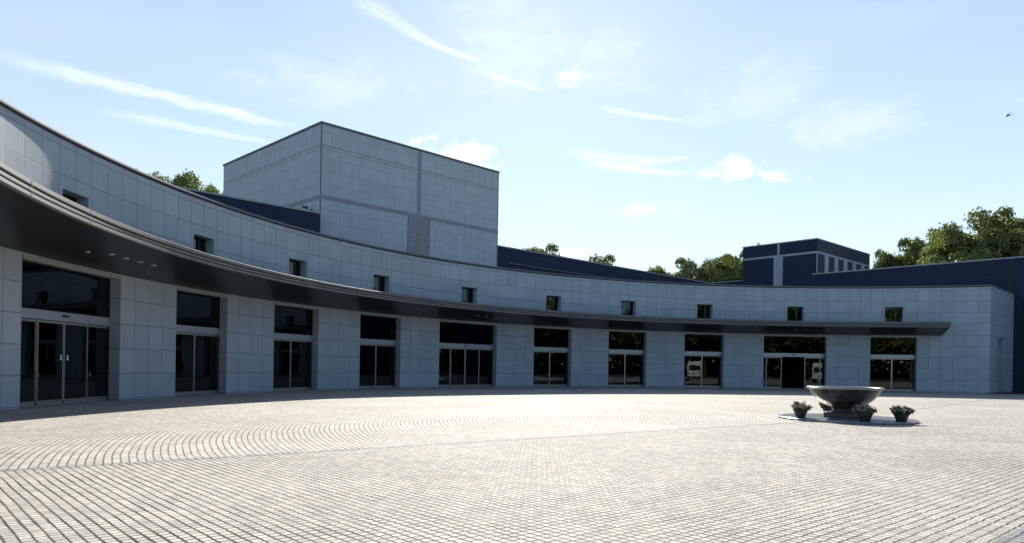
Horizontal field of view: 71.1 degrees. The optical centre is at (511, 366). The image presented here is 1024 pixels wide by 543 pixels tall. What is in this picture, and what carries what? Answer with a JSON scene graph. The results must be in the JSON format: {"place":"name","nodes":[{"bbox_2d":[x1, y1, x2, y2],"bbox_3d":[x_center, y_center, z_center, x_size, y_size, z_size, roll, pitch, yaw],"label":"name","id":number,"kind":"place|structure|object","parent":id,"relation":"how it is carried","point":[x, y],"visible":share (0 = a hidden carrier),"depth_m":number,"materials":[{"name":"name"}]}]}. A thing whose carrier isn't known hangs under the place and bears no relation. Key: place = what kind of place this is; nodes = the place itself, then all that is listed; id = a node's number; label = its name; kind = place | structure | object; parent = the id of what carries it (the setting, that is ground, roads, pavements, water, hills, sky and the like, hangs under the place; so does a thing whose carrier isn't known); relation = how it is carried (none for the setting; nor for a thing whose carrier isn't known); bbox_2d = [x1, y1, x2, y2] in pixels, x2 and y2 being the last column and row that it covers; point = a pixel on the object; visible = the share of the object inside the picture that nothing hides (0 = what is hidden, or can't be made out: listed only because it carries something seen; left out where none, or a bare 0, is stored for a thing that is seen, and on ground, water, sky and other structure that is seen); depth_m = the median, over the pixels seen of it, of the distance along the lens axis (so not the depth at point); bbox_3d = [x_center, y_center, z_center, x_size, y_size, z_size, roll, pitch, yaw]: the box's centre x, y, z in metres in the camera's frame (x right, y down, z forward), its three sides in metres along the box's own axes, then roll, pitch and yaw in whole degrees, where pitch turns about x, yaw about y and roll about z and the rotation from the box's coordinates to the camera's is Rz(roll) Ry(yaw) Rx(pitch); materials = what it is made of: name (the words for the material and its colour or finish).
{"place":"outdoors","nodes":[
{"label":"outdoors","id":0,"kind":"place"},
{"bbox_2d":[0,387,1023,542],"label":"plaza paving","id":1,"kind":"structure","parent":0,"point":[569,465],"depth_m":10.45,"materials":[{"name":"stone"}]},
{"bbox_2d":[778,413,919,424],"bbox_3d":[10.573,1.650,22.700,4.060,0.069,4.060,1,0,0],"label":"stone disc","id":2,"kind":"object","parent":1,"relation":"on","point":[874,420],"visible":0.74,"depth_m":21.62,"materials":[{"name":"stone"}]},
{"bbox_2d":[791,401,812,417],"bbox_3d":[9.031,1.338,22.343,0.629,0.507,0.702,1,0,8],"label":"potted plant","id":3,"kind":"object","parent":2,"relation":"on","point":[802,409],"visible":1,"depth_m":22.19,"materials":[{"name":"green plant"}]},
{"bbox_2d":[818,402,831,410],"bbox_3d":[10.712,1.357,24.177,0.709,0.528,0.696,1,0,-3],"label":"potted plant","id":4,"kind":"object","parent":2,"relation":"on","point":[824,407],"visible":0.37,"depth_m":24.10,"materials":[{"name":"green plant"}]},
{"bbox_2d":[807,386,884,418],"bbox_3d":[10.532,1.135,22.700,2.250,0.967,2.250,1,0,0],"label":"stone bowl","id":5,"kind":"object","parent":2,"relation":"on","point":[841,401],"visible":0.87,"depth_m":22.09,"materials":[{"name":"stone"}]},
{"bbox_2d":[851,404,876,421],"bbox_3d":[10.330,1.356,20.998,0.705,0.517,0.688,1,0,23],"label":"potted plant","id":6,"kind":"object","parent":2,"relation":"on","point":[864,413],"visible":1,"depth_m":20.86,"materials":[{"name":"green plant"}]},
{"bbox_2d":[889,404,915,421],"bbox_3d":[11.602,1.392,21.379,0.699,0.522,0.659,1,0,12],"label":"potted plant","id":7,"kind":"object","parent":2,"relation":"on","point":[900,413],"visible":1,"depth_m":21.21,"materials":[{"name":"green plant"}]},
{"bbox_2d":[0,0,1023,277],"label":"sky","id":8,"kind":"structure","parent":0,"point":[645,134],"materials":[{"name":"blue"}]},
{"bbox_2d":[989,392,1023,393],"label":"car park","id":9,"kind":"structure","parent":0,"point":[1006,393],"depth_m":58.60,"materials":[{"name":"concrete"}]},
{"bbox_2d":[178,186,320,232],"bbox_3d":[-31.500,-5.731,48.726,34.100,13.360,12.115,1,0,-45],"label":"brick annex","id":10,"kind":"object","parent":9,"relation":"on","point":[304,218],"visible":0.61,"depth_m":53.75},
{"bbox_2d":[223,121,499,265],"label":"stage tower","id":11,"kind":"structure","parent":9,"relation":"on","point":[356,186],"depth_m":63.05,"materials":[{"name":"concrete"}]},
{"bbox_2d":[0,98,1014,412],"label":"curved hall","id":12,"kind":"structure","parent":9,"relation":"on","point":[120,282],"depth_m":40.41,"materials":[{"name":"stone"}]},
{"bbox_2d":[63,193,76,202],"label":"window","id":13,"kind":"structure","parent":12,"relation":"in","point":[71,198],"depth_m":23.74,"materials":[{"name":"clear glass"}]},
{"bbox_2d":[194,236,205,251],"bbox_3d":[-13.763,-5.011,31.096,0.080,1.220,1.377,1,0,13],"label":"window","id":14,"kind":"structure","parent":12,"relation":"in","point":[199,243],"depth_m":31.41,"materials":[{"name":"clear glass"}]},
{"bbox_2d":[289,260,300,275],"bbox_3d":[-11.621,-4.974,37.692,0.080,1.220,1.377,1,0,23],"label":"window","id":15,"kind":"structure","parent":12,"relation":"in","point":[294,266],"depth_m":37.88,"materials":[{"name":"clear glass"}]},
{"bbox_2d":[373,275,384,291],"bbox_3d":[-8.287,-4.915,43.773,0.080,1.220,1.377,1,0,34],"label":"window","id":16,"kind":"structure","parent":12,"relation":"in","point":[379,282],"depth_m":43.94,"materials":[{"name":"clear glass"}]},
{"bbox_2d":[462,288,472,302],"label":"window","id":17,"kind":"structure","parent":12,"relation":"in","point":[467,293],"depth_m":49.86,"materials":[{"name":"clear glass"}]},
{"bbox_2d":[546,296,557,310],"bbox_3d":[2.906,-4.720,54.510,1.377,1.220,0.080,1,0,-32],"label":"window","id":18,"kind":"structure","parent":12,"relation":"in","point":[551,301],"depth_m":54.58,"materials":[{"name":"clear glass"}]},
{"bbox_2d":[621,301,632,314],"bbox_3d":[9.119,-4.612,57.588,1.377,1.220,0.080,1,0,-21],"label":"window","id":19,"kind":"structure","parent":12,"relation":"in","point":[626,306],"depth_m":57.62,"materials":[{"name":"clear glass"}]},
{"bbox_2d":[697,305,710,318],"bbox_3d":[15.798,-4.495,59.454,1.377,1.220,0.080,1,0,-10],"label":"window","id":20,"kind":"structure","parent":12,"relation":"in","point":[703,311],"depth_m":59.47,"materials":[{"name":"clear glass"}]},
{"bbox_2d":[787,307,801,320],"bbox_3d":[23.575,-4.359,60.024,1.377,1.220,0.080,1,0,2],"label":"window","id":21,"kind":"structure","parent":12,"relation":"in","point":[793,313],"depth_m":60.02,"materials":[{"name":"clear glass"}]},
{"bbox_2d":[885,307,901,321],"bbox_3d":[31.299,-4.224,58.953,1.377,1.220,0.080,1,0,14],"label":"window","id":22,"kind":"structure","parent":12,"relation":"in","point":[894,314],"depth_m":58.95,"materials":[{"name":"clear glass"}]},
{"bbox_2d":[812,256,1023,392],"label":"brick wing","id":23,"kind":"structure","parent":9,"relation":"on","point":[1006,273],"depth_m":64.70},
{"label":"ground","id":24,"kind":"structure","parent":0,"visible":0},
{"bbox_2d":[135,168,171,182],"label":"broadleaf tree","id":25,"kind":"object","parent":24,"relation":"on","point":[166,179],"visible":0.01,"depth_m":89.70,"materials":[{"name":"green plant"}]},
{"bbox_2d":[149,168,204,190],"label":"broadleaf tree","id":26,"kind":"object","parent":24,"relation":"on","point":[190,181],"visible":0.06,"depth_m":80.01,"materials":[{"name":"green plant"}]},
{"bbox_2d":[203,184,222,193],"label":"broadleaf tree","id":27,"kind":"object","parent":24,"relation":"on","point":[213,190],"visible":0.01,"depth_m":86.25,"materials":[{"name":"green plant"}]},
{"bbox_2d":[522,242,564,256],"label":"broadleaf tree","id":28,"kind":"object","parent":24,"relation":"on","point":[549,248],"visible":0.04,"depth_m":98.44,"materials":[{"name":"green plant"}]},
{"bbox_2d":[586,253,615,264],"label":"broadleaf tree","id":29,"kind":"object","parent":24,"relation":"on","point":[610,258],"visible":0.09,"depth_m":102.28,"materials":[{"name":"green plant"}]},
{"bbox_2d":[497,245,741,284],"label":"brick hall","id":30,"kind":"structure","parent":24,"relation":"on","point":[514,258],"depth_m":80.71,"materials":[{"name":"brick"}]},
{"bbox_2d":[648,264,670,274],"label":"broadleaf tree","id":31,"kind":"object","parent":24,"relation":"on","point":[658,269],"visible":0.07,"depth_m":116.52,"materials":[{"name":"green plant"}]},
{"bbox_2d":[667,257,716,281],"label":"broadleaf tree","id":32,"kind":"object","parent":24,"relation":"on","point":[687,270],"visible":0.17,"depth_m":114.33,"materials":[{"name":"green plant"}]},
{"bbox_2d":[700,253,742,282],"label":"broadleaf tree","id":33,"kind":"object","parent":24,"relation":"on","point":[725,273],"visible":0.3,"depth_m":115.33,"materials":[{"name":"green plant"}]},
{"bbox_2d":[719,250,742,280],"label":"broadleaf tree","id":34,"kind":"object","parent":24,"relation":"on","point":[739,258],"visible":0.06,"depth_m":119.16,"materials":[{"name":"green plant"}]},
{"bbox_2d":[742,238,869,285],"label":"brick tower","id":35,"kind":"structure","parent":24,"relation":"on","point":[795,263],"depth_m":81.12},
{"bbox_2d":[872,248,903,268],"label":"broadleaf tree","id":36,"kind":"object","parent":24,"relation":"on","point":[884,259],"visible":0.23,"depth_m":93.49,"materials":[{"name":"green plant"}]},
{"bbox_2d":[893,237,927,265],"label":"broadleaf tree","id":37,"kind":"object","parent":24,"relation":"on","point":[905,259],"visible":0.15,"depth_m":93.93,"materials":[{"name":"green plant"}]},
{"bbox_2d":[906,226,941,264],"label":"broadleaf tree","id":38,"kind":"object","parent":24,"relation":"on","point":[935,232],"visible":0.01,"depth_m":93.80,"materials":[{"name":"green plant"}]},
{"bbox_2d":[914,246,992,264],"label":"broadleaf tree","id":39,"kind":"object","parent":24,"relation":"on","point":[959,254],"visible":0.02,"depth_m":80.78,"materials":[{"name":"green plant"}]},
{"bbox_2d":[930,254,982,263],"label":"broadleaf tree","id":40,"kind":"object","parent":24,"relation":"on","point":[976,255],"visible":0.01,"depth_m":79.04,"materials":[{"name":"green plant"}]},
{"bbox_2d":[916,221,1006,264],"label":"broadleaf tree","id":41,"kind":"object","parent":24,"relation":"on","point":[952,239],"visible":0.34,"depth_m":84.83,"materials":[{"name":"green plant"}]},
{"bbox_2d":[963,206,1023,257],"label":"broadleaf tree","id":42,"kind":"object","parent":24,"relation":"on","point":[1011,244],"visible":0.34,"depth_m":84.99,"materials":[{"name":"green plant"}]},
{"bbox_2d":[977,216,1023,256],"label":"broadleaf tree","id":43,"kind":"object","parent":24,"relation":"on","point":[1018,223],"visible":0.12,"depth_m":86.76,"materials":[{"name":"green plant"}]}
]}

